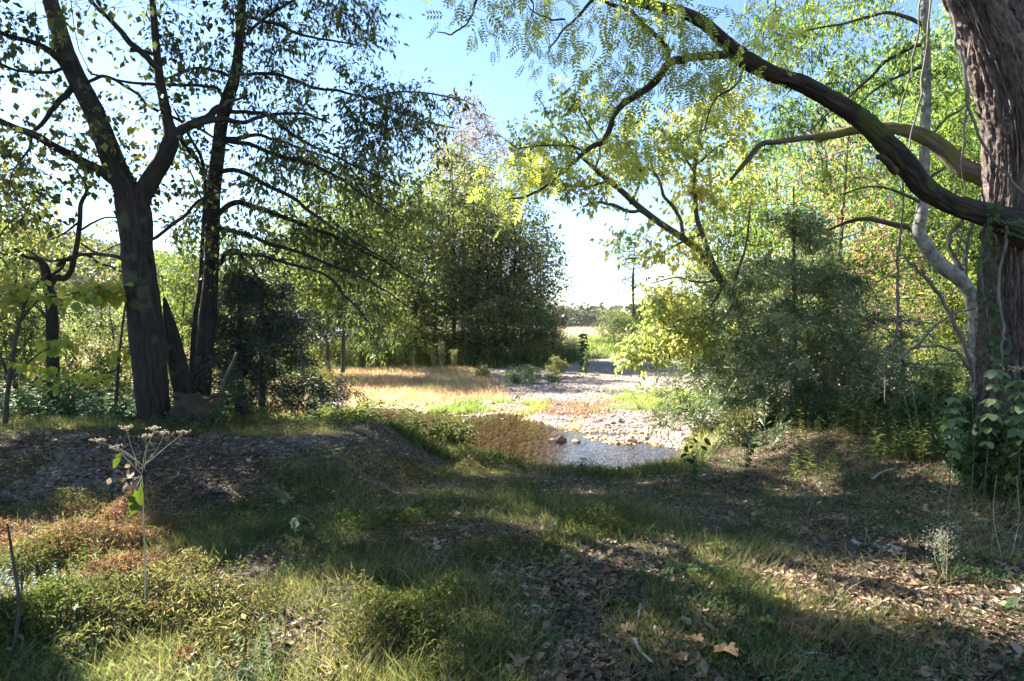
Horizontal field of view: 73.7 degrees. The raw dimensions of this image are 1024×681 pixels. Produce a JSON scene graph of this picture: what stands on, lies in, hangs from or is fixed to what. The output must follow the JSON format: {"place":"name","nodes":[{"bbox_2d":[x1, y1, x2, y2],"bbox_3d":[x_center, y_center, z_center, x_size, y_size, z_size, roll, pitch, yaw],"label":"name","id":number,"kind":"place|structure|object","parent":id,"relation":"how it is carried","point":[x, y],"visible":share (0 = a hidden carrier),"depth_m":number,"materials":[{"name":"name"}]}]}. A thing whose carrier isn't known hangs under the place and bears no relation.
{"place":"outdoors","nodes":[
{"label":"outdoors","id":0,"kind":"place"},
{"bbox_2d":[0,422,422,516],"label":"mound gravel","id":1,"kind":"structure","parent":0,"point":[300,441],"depth_m":6.99,"materials":[{"name":"gravel"}]},
{"bbox_2d":[0,409,432,590],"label":"rusty grass","id":2,"kind":"structure","parent":0,"point":[102,522],"depth_m":4.92,"materials":[{"name":"plant"}]},
{"bbox_2d":[0,403,708,680],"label":"leafy grass","id":3,"kind":"structure","parent":0,"point":[45,595],"depth_m":3.85,"materials":[{"name":"plant"}]},
{"bbox_2d":[0,0,976,310],"label":"sky","id":4,"kind":"structure","parent":0,"point":[447,61],"materials":[{"name":"blue"}]},
{"bbox_2d":[0,327,1023,680],"bbox_3d":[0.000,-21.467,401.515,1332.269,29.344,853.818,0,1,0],"label":"ground","id":5,"kind":"structure","parent":0,"point":[382,483],"depth_m":6.60,"materials":[{"name":"soil"}]},
{"bbox_2d":[6,523,21,660],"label":"dead stalk","id":6,"kind":"object","parent":5,"relation":"on","point":[19,603],"visible":0.9,"depth_m":3.23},
{"bbox_2d":[0,134,65,384],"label":"tree","id":7,"kind":"object","parent":5,"relation":"on","point":[7,322],"visible":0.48,"depth_m":17.61,"materials":[{"name":"green plant"}]},
{"bbox_2d":[0,172,107,394],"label":"tree","id":8,"kind":"object","parent":5,"relation":"on","point":[39,327],"visible":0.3,"depth_m":20.90,"materials":[{"name":"green plant"}]},
{"bbox_2d":[12,351,98,410],"bbox_3d":[-10.693,1.168,16.069,1.941,2.070,1.900,1,2,30],"label":"bush","id":9,"kind":"object","parent":5,"relation":"on","point":[68,364],"visible":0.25,"depth_m":16.02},
{"bbox_2d":[5,141,121,414],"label":"gnarled tree","id":10,"kind":"object","parent":5,"relation":"on","point":[50,314],"visible":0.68,"depth_m":14.43,"materials":[{"name":"green plant"}]},
{"bbox_2d":[0,264,135,426],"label":"yellow sapling","id":11,"kind":"object","parent":5,"relation":"on","point":[86,294],"visible":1,"depth_m":8.59,"materials":[{"name":"green plant"}]},
{"bbox_2d":[46,328,133,401],"bbox_3d":[-10.612,1.007,17.995,2.724,2.728,2.384,-1,2,-38],"label":"bush","id":12,"kind":"object","parent":5,"relation":"on","point":[96,362],"visible":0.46,"depth_m":17.79,"materials":[{"name":"green plant"}]},
{"bbox_2d":[61,290,127,350],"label":"tree","id":13,"kind":"object","parent":5,"relation":"on","point":[93,324],"visible":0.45,"depth_m":35.64,"materials":[{"name":"green plant"}]},
{"bbox_2d":[73,274,130,416],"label":"yellow sapling","id":14,"kind":"object","parent":5,"relation":"on","point":[116,358],"visible":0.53,"depth_m":9.59,"materials":[{"name":"green plant"}]},
{"bbox_2d":[2,581,245,680],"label":"leafy ground cover","id":15,"kind":"object","parent":5,"relation":"on","point":[97,640],"visible":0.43,"depth_m":3.23,"materials":[{"name":"green plant"}]},
{"bbox_2d":[0,372,268,419],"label":"undergrowth","id":16,"kind":"object","parent":5,"relation":"on","point":[67,408],"visible":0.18,"depth_m":10.10,"materials":[{"name":"green plant"}]},
{"bbox_2d":[89,424,191,600],"bbox_3d":[-1.983,1.010,3.639,0.539,1.124,0.173,0,1,0],"label":"dry stalk","id":17,"kind":"object","parent":5,"relation":"on","point":[136,499],"visible":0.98,"depth_m":3.61,"materials":[{"name":"plant"}]},
{"bbox_2d":[0,493,297,680],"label":"herbs","id":18,"kind":"object","parent":5,"relation":"on","point":[242,671],"visible":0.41,"depth_m":3.47,"materials":[{"name":"green plant"}]},
{"bbox_2d":[0,338,324,419],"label":"meadow weeds","id":19,"kind":"object","parent":5,"relation":"on","point":[133,386],"visible":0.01,"depth_m":24.27,"materials":[{"name":"green plant"}]},
{"bbox_2d":[0,0,330,425],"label":"forked tree","id":20,"kind":"object","parent":5,"relation":"on","point":[133,198],"visible":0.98,"depth_m":8.83,"materials":[{"name":"brown plant"}]},
{"bbox_2d":[0,336,338,412],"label":"meadow undergrowth","id":21,"kind":"object","parent":5,"relation":"on","point":[323,374],"visible":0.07,"depth_m":23.02,"materials":[{"name":"green plant"}]},
{"bbox_2d":[162,297,193,393],"bbox_3d":[-4.640,0.402,9.617,0.530,2.027,0.288,0,1,0],"label":"broken trunk","id":22,"kind":"object","parent":5,"relation":"on","point":[179,375],"visible":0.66,"depth_m":9.52,"materials":[{"name":"brown plant"}]},
{"bbox_2d":[138,104,243,392],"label":"sapling","id":23,"kind":"object","parent":5,"relation":"on","point":[204,236],"visible":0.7,"depth_m":9.95,"materials":[{"name":"green plant"}]},
{"bbox_2d":[154,233,233,352],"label":"tree","id":24,"kind":"object","parent":5,"relation":"on","point":[184,301],"visible":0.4,"depth_m":29.34,"materials":[{"name":"green plant"}]},
{"bbox_2d":[169,392,219,429],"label":"weathered block","id":25,"kind":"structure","parent":5,"relation":"on","point":[192,405],"depth_m":8.68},
{"bbox_2d":[155,533,245,566],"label":"grass tussock","id":26,"kind":"object","parent":5,"relation":"on","point":[216,553],"depth_m":4.73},
{"bbox_2d":[0,218,445,328],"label":"hillside woods","id":27,"kind":"object","parent":5,"relation":"on","point":[95,274],"visible":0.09,"depth_m":131.25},
{"bbox_2d":[179,245,316,411],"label":"cedar tree","id":28,"kind":"object","parent":5,"relation":"on","point":[246,293],"visible":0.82,"depth_m":10.88,"materials":[{"name":"green plant"}]},
{"bbox_2d":[131,243,383,421],"bbox_3d":[-4.138,-0.007,11.408,3.751,3.321,4.168,0,1,0],"label":"cedar tree","id":29,"kind":"object","parent":5,"relation":"on","point":[286,319],"visible":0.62,"depth_m":11.60,"materials":[{"name":"green plant"}]},
{"bbox_2d":[71,0,486,394],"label":"drooping tree","id":30,"kind":"object","parent":5,"relation":"on","point":[205,337],"visible":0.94,"depth_m":10.34,"materials":[{"name":"green plant"}]},
{"bbox_2d":[245,191,352,367],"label":"tree","id":31,"kind":"object","parent":5,"relation":"on","point":[310,303],"visible":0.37,"depth_m":29.49,"materials":[{"name":"green plant"}]},
{"bbox_2d":[278,162,393,374],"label":"tree","id":32,"kind":"object","parent":5,"relation":"on","point":[343,345],"visible":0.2,"depth_m":31.45,"materials":[{"name":"green plant"}]},
{"bbox_2d":[268,398,426,439],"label":"bank herbs","id":33,"kind":"object","parent":5,"relation":"on","point":[413,423],"visible":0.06,"depth_m":10.31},
{"bbox_2d":[319,170,427,368],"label":"tree","id":34,"kind":"object","parent":5,"relation":"on","point":[387,312],"visible":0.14,"depth_m":35.55,"materials":[{"name":"green plant"}]},
{"bbox_2d":[346,314,426,365],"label":"island bush","id":35,"kind":"object","parent":5,"relation":"on","point":[406,345],"visible":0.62,"depth_m":36.66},
{"bbox_2d":[363,193,460,335],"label":"island tree","id":36,"kind":"object","parent":5,"relation":"on","point":[408,308],"visible":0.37,"depth_m":40.02,"materials":[{"name":"green plant"}]},
{"bbox_2d":[304,351,533,413],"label":"straw grass","id":37,"kind":"structure","parent":5,"relation":"on","point":[388,382],"depth_m":26.27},
{"bbox_2d":[393,313,444,347],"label":"island bush","id":38,"kind":"object","parent":5,"relation":"on","point":[423,334],"visible":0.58,"depth_m":39.15,"materials":[{"name":"green plant"}]},
{"bbox_2d":[285,325,580,367],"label":"island herbs","id":39,"kind":"object","parent":5,"relation":"on","point":[573,347],"visible":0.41,"depth_m":38.04,"materials":[{"name":"green plant"}]},
{"bbox_2d":[215,334,666,367],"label":"island undergrowth","id":40,"kind":"object","parent":5,"relation":"on","point":[496,364],"visible":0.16,"depth_m":38.39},
{"bbox_2d":[395,138,506,342],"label":"island tree","id":41,"kind":"object","parent":5,"relation":"on","point":[446,285],"visible":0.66,"depth_m":40.34,"materials":[{"name":"green plant"}]},
{"bbox_2d":[425,411,482,448],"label":"bush","id":42,"kind":"object","parent":5,"relation":"on","point":[449,433],"visible":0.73,"depth_m":10.59,"materials":[{"name":"green plant"}]},
{"bbox_2d":[427,86,507,324],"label":"pink tree","id":43,"kind":"object","parent":5,"relation":"on","point":[490,133],"visible":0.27,"depth_m":57.01,"materials":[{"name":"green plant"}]},
{"bbox_2d":[431,303,517,352],"bbox_3d":[-2.132,-0.612,39.522,5.085,3.069,5.811,-1,1,-25],"label":"island bush","id":44,"kind":"object","parent":5,"relation":"on","point":[464,332],"visible":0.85,"depth_m":38.74,"materials":[{"name":"green plant"}]},
{"bbox_2d":[416,149,536,329],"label":"island tree","id":45,"kind":"object","parent":5,"relation":"on","point":[460,174],"visible":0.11,"depth_m":46.74,"materials":[{"name":"green plant"}]},
{"bbox_2d":[433,201,527,339],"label":"island tree","id":46,"kind":"object","parent":5,"relation":"on","point":[477,268],"visible":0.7,"depth_m":40.51,"materials":[{"name":"green plant"}]},
{"bbox_2d":[0,235,980,367],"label":"background thicket","id":47,"kind":"object","parent":5,"relation":"on","point":[72,322],"visible":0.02,"depth_m":50.56,"materials":[{"name":"green plant"}]},
{"bbox_2d":[444,188,545,327],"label":"island tree","id":48,"kind":"object","parent":5,"relation":"on","point":[517,223],"visible":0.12,"depth_m":43.95,"materials":[{"name":"green plant"}]},
{"bbox_2d":[327,409,683,469],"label":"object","id":49,"kind":"object","parent":5,"relation":"on","point":[541,447],"visible":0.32,"depth_m":14.71,"materials":[{"name":"liquid"}]},
{"bbox_2d":[0,415,1023,680],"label":"leaf litter","id":50,"kind":"object","parent":5,"relation":"on","point":[594,673],"visible":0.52,"depth_m":4.34,"materials":[{"name":"plant"}]},
{"bbox_2d":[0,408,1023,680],"bbox_3d":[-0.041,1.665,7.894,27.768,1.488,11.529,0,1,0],"label":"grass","id":51,"kind":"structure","parent":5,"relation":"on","point":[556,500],"depth_m":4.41,"materials":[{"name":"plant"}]},
{"bbox_2d":[0,410,1023,680],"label":"dry blades","id":52,"kind":"object","parent":5,"relation":"on","point":[282,628],"visible":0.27,"depth_m":4.28,"materials":[{"name":"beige plant"}]},
{"bbox_2d":[469,294,558,352],"bbox_3d":[0.197,-0.811,39.569,5.448,3.751,4.768,0,1,8],"label":"island bush","id":53,"kind":"object","parent":5,"relation":"on","point":[520,327],"visible":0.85,"depth_m":38.89,"materials":[{"name":"green plant"}]},
{"bbox_2d":[473,187,570,337],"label":"island tree","id":54,"kind":"object","parent":5,"relation":"on","point":[514,291],"visible":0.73,"depth_m":40.34,"materials":[{"name":"green plant"}]},
{"bbox_2d":[503,363,546,383],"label":"bush","id":55,"kind":"object","parent":5,"relation":"on","point":[523,373],"visible":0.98,"depth_m":27.32,"materials":[{"name":"green plant"}]},
{"bbox_2d":[361,383,718,414],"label":"creekside grass","id":56,"kind":"structure","parent":5,"relation":"on","point":[463,408],"depth_m":20.07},
{"bbox_2d":[506,233,576,327],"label":"island tree","id":57,"kind":"object","parent":5,"relation":"on","point":[551,298],"visible":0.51,"depth_m":43.19,"materials":[{"name":"green plant"}]},
{"bbox_2d":[523,309,570,352],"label":"island bush","id":58,"kind":"object","parent":5,"relation":"on","point":[556,335],"visible":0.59,"depth_m":40.17,"materials":[{"name":"green plant"}]},
{"bbox_2d":[494,397,658,421],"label":"reddish weeds","id":59,"kind":"object","parent":5,"relation":"on","point":[577,407],"visible":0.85,"depth_m":19.32,"materials":[{"name":"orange plant"}]},
{"bbox_2d":[334,325,841,351],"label":"field weeds","id":60,"kind":"object","parent":5,"relation":"on","point":[578,331],"visible":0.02,"depth_m":89.96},
{"bbox_2d":[373,407,808,477],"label":"bank grass","id":61,"kind":"structure","parent":5,"relation":"on","point":[451,453],"depth_m":9.34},
{"bbox_2d":[442,368,766,442],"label":"cobbles","id":62,"kind":"object","parent":5,"relation":"on","point":[631,437],"visible":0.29,"depth_m":18.44,"materials":[{"name":"stone"}]},
{"bbox_2d":[591,308,635,339],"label":"bush","id":63,"kind":"object","parent":5,"relation":"on","point":[609,328],"visible":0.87,"depth_m":59.64,"materials":[{"name":"green plant"}]},
{"bbox_2d":[612,227,646,344],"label":"thin tree","id":64,"kind":"object","parent":5,"relation":"on","point":[633,287],"visible":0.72,"depth_m":51.69,"materials":[{"name":"green plant"}]},
{"bbox_2d":[372,364,895,430],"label":"shore sprigs","id":65,"kind":"object","parent":5,"relation":"on","point":[575,424],"visible":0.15,"depth_m":23.59,"materials":[{"name":"green plant"}]},
{"bbox_2d":[491,64,777,405],"bbox_3d":[2.323,-1.531,12.428,5.428,6.791,2.667,0,1,0],"label":"leaning yellow tree","id":66,"kind":"object","parent":5,"relation":"on","point":[698,194],"visible":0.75,"depth_m":12.21,"materials":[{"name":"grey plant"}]},
{"bbox_2d":[438,290,831,331],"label":"distant woods","id":67,"kind":"object","parent":5,"relation":"on","point":[581,316],"visible":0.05,"depth_m":221.46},
{"bbox_2d":[327,359,958,448],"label":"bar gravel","id":68,"kind":"structure","parent":5,"relation":"on","point":[593,424],"depth_m":21.12,"materials":[{"name":"gravel"}]},
{"bbox_2d":[681,434,710,482],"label":"dark weed","id":69,"kind":"object","parent":5,"relation":"on","point":[692,461],"visible":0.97,"depth_m":8.09,"materials":[{"name":"green plant"}]},
{"bbox_2d":[422,0,1023,434],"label":"old rough tree","id":70,"kind":"object","parent":5,"relation":"on","point":[990,32],"visible":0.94,"depth_m":6.18,"materials":[{"name":"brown plant"}]},
{"bbox_2d":[878,0,931,402],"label":"hanging vine","id":71,"kind":"object","parent":70,"relation":"hanging from","point":[897,280],"visible":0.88,"depth_m":7.36,"materials":[{"name":"grey plant"}]},
{"bbox_2d":[904,256,975,382],"bbox_3d":[5.199,-0.257,8.299,0.904,1.544,0.079,0,1,0],"label":"dead branch","id":72,"kind":"object","parent":70,"relation":"attached to","point":[972,378],"visible":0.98,"depth_m":8.28,"materials":[{"name":"wood"}]},
{"bbox_2d":[947,0,1023,194],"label":"hanging vine","id":73,"kind":"object","parent":70,"relation":"hanging from","point":[956,46],"visible":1,"depth_m":6.42,"materials":[{"name":"brown plant"}]},
{"bbox_2d":[967,203,1023,414],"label":"leafy creeper","id":74,"kind":"object","parent":70,"relation":"attached to","point":[992,337],"visible":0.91,"depth_m":6.46,"materials":[{"name":"green plant"}]},
{"bbox_2d":[997,225,1008,368],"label":"hanging vine","id":75,"kind":"object","parent":70,"relation":"hanging from","point":[999,282],"visible":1,"depth_m":6.33,"materials":[{"name":"brown plant"}]},
{"bbox_2d":[680,155,790,365],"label":"background tree","id":76,"kind":"object","parent":5,"relation":"on","point":[734,249],"visible":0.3,"depth_m":25.33,"materials":[{"name":"green plant"}]},
{"bbox_2d":[457,424,1023,680],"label":"creeping clover","id":77,"kind":"object","parent":5,"relation":"on","point":[816,668],"visible":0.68,"depth_m":3.66,"materials":[{"name":"green plant"}]},
{"bbox_2d":[712,404,768,445],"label":"sparse bush","id":78,"kind":"object","parent":5,"relation":"on","point":[734,432],"visible":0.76,"depth_m":10.58,"materials":[{"name":"green plant"}]},
{"bbox_2d":[726,424,757,483],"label":"dark weed","id":79,"kind":"object","parent":5,"relation":"on","point":[746,458],"visible":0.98,"depth_m":7.97,"materials":[{"name":"green plant"}]},
{"bbox_2d":[690,563,804,615],"bbox_3d":[1.354,1.416,3.936,0.561,0.194,0.566,-1,2,-26],"label":"grass tussock","id":80,"kind":"object","parent":5,"relation":"on","point":[753,591],"depth_m":3.92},
{"bbox_2d":[666,401,849,459],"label":"pale bank grass","id":81,"kind":"structure","parent":5,"relation":"on","point":[741,418],"depth_m":11.13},
{"bbox_2d":[707,623,844,680],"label":"grass tussock","id":82,"kind":"object","parent":5,"relation":"on","point":[777,661],"depth_m":3.22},
{"bbox_2d":[706,112,852,332],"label":"background tree","id":83,"kind":"object","parent":5,"relation":"on","point":[781,167],"visible":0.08,"depth_m":29.71,"materials":[{"name":"green plant"}]},
{"bbox_2d":[630,186,970,454],"bbox_3d":[5.333,-0.370,12.228,6.424,4.828,7.054,0,1,0],"label":"cedar tree","id":84,"kind":"object","parent":5,"relation":"on","point":[778,360],"visible":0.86,"depth_m":11.67,"materials":[{"name":"green plant"}]},
{"bbox_2d":[726,88,912,341],"bbox_3d":[9.579,-2.797,20.922,6.236,9.895,5.578,0,1,-11],"label":"background tree","id":85,"kind":"object","parent":5,"relation":"on","point":[786,181],"visible":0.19,"depth_m":20.88,"materials":[{"name":"green plant"}]},
{"bbox_2d":[795,388,847,428],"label":"sparse bush","id":86,"kind":"object","parent":5,"relation":"on","point":[810,409],"visible":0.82,"depth_m":10.13,"materials":[{"name":"green plant"}]},
{"bbox_2d":[769,80,906,384],"bbox_3d":[7.156,-1.677,15.544,3.086,8.150,2.949,1,1,25],"label":"background tree","id":87,"kind":"object","parent":5,"relation":"on","point":[844,208],"visible":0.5,"depth_m":15.27,"materials":[{"name":"green plant"}]},
{"bbox_2d":[716,0,980,403],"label":"pale barked tree","id":88,"kind":"object","parent":5,"relation":"on","point":[956,274],"visible":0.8,"depth_m":9.23,"materials":[{"name":"green plant"}]},
{"bbox_2d":[827,396,885,432],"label":"sparse bush","id":89,"kind":"object","parent":5,"relation":"on","point":[855,422],"visible":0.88,"depth_m":9.61,"materials":[{"name":"green plant"}]},
{"bbox_2d":[766,43,977,384],"bbox_3d":[12.623,-4.122,23.844,6.972,12.533,7.795,-1,2,-42],"label":"background tree","id":90,"kind":"object","parent":5,"relation":"on","point":[839,90],"visible":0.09,"depth_m":23.85,"materials":[{"name":"green plant"}]},
{"bbox_2d":[789,382,970,484],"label":"shaded undergrowth","id":91,"kind":"object","parent":5,"relation":"on","point":[926,440],"visible":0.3,"depth_m":8.21,"materials":[{"name":"green plant"}]},
{"bbox_2d":[851,380,909,423],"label":"dark bush","id":92,"kind":"object","parent":5,"relation":"on","point":[892,394],"visible":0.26,"depth_m":10.49,"materials":[{"name":"green plant"}]},
{"bbox_2d":[817,12,979,392],"bbox_3d":[10.680,-3.027,18.003,5.230,10.554,5.846,0,1,4],"label":"background tree","id":93,"kind":"object","parent":5,"relation":"on","point":[885,209],"visible":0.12,"depth_m":17.82,"materials":[{"name":"green plant"}]},
{"bbox_2d":[841,209,961,392],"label":"background tree","id":94,"kind":"object","parent":5,"relation":"on","point":[907,287],"visible":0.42,"depth_m":13.89,"materials":[{"name":"green plant"}]},
{"bbox_2d":[880,425,932,458],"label":"sparse bush","id":95,"kind":"object","parent":5,"relation":"on","point":[909,445],"visible":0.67,"depth_m":8.03,"materials":[{"name":"green plant"}]},
{"bbox_2d":[876,387,945,443],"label":"bush","id":96,"kind":"object","parent":5,"relation":"on","point":[924,406],"visible":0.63,"depth_m":8.56,"materials":[{"name":"green plant"}]},
{"bbox_2d":[866,4,980,333],"bbox_3d":[16.053,-5.048,23.788,7.670,14.512,8.574,0,1,14],"label":"background tree","id":97,"kind":"object","parent":5,"relation":"on","point":[943,25],"depth_m":24.13,"materials":[{"name":"green plant"}]},
{"bbox_2d":[871,1,981,328],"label":"background tree","id":98,"kind":"object","parent":5,"relation":"on","point":[974,279],"visible":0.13,"depth_m":15.12,"materials":[{"name":"green plant"}]},
{"bbox_2d":[873,144,981,396],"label":"background tree","id":99,"kind":"object","parent":5,"relation":"on","point":[943,335],"visible":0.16,"depth_m":15.69,"materials":[{"name":"green plant"}]},
{"bbox_2d":[903,364,969,426],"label":"dark bush","id":100,"kind":"object","parent":5,"relation":"on","point":[939,379],"visible":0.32,"depth_m":9.40,"materials":[{"name":"green plant"}]},
{"bbox_2d":[905,338,970,395],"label":"bush","id":101,"kind":"object","parent":5,"relation":"on","point":[962,368],"visible":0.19,"depth_m":14.07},
{"bbox_2d":[920,522,967,578],"bbox_3d":[2.715,1.354,4.330,0.297,0.368,0.262,0,1,0],"label":"white aster","id":102,"kind":"object","parent":5,"relation":"on","point":[940,559],"visible":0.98,"depth_m":4.33,"materials":[{"name":"plant"}]},
{"bbox_2d":[929,392,975,458],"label":"dark bush","id":103,"kind":"object","parent":5,"relation":"on","point":[971,409],"visible":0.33,"depth_m":7.59,"materials":[{"name":"green plant"}]},
{"bbox_2d":[938,387,967,498],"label":"broad weed","id":104,"kind":"object","parent":5,"relation":"on","point":[951,424],"visible":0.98,"depth_m":6.07,"materials":[{"name":"green plant"}]},
{"bbox_2d":[931,434,982,484],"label":"dark bush","id":105,"kind":"object","parent":5,"relation":"on","point":[959,472],"visible":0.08,"depth_m":6.77,"materials":[{"name":"green plant"}]},
{"bbox_2d":[948,410,1022,496],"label":"dark bush","id":106,"kind":"object","parent":5,"relation":"on","point":[976,451],"visible":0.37,"depth_m":6.28,"materials":[{"name":"green plant"}]},
{"bbox_2d":[976,355,1011,507],"bbox_3d":[4.154,0.814,5.894,0.258,1.374,0.250,0,1,0],"label":"broad weed","id":107,"kind":"object","parent":5,"relation":"on","point":[991,374],"visible":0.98,"depth_m":5.87,"materials":[{"name":"green plant"}]},
{"bbox_2d":[977,413,1023,505],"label":"dark bush","id":108,"kind":"object","parent":5,"relation":"on","point":[1005,469],"visible":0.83,"depth_m":5.98,"materials":[{"name":"green plant"}]},
{"bbox_2d":[999,364,1023,506],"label":"broad weed","id":109,"kind":"object","parent":5,"relation":"on","point":[1015,419],"visible":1,"depth_m":5.81,"materials":[{"name":"green plant"}]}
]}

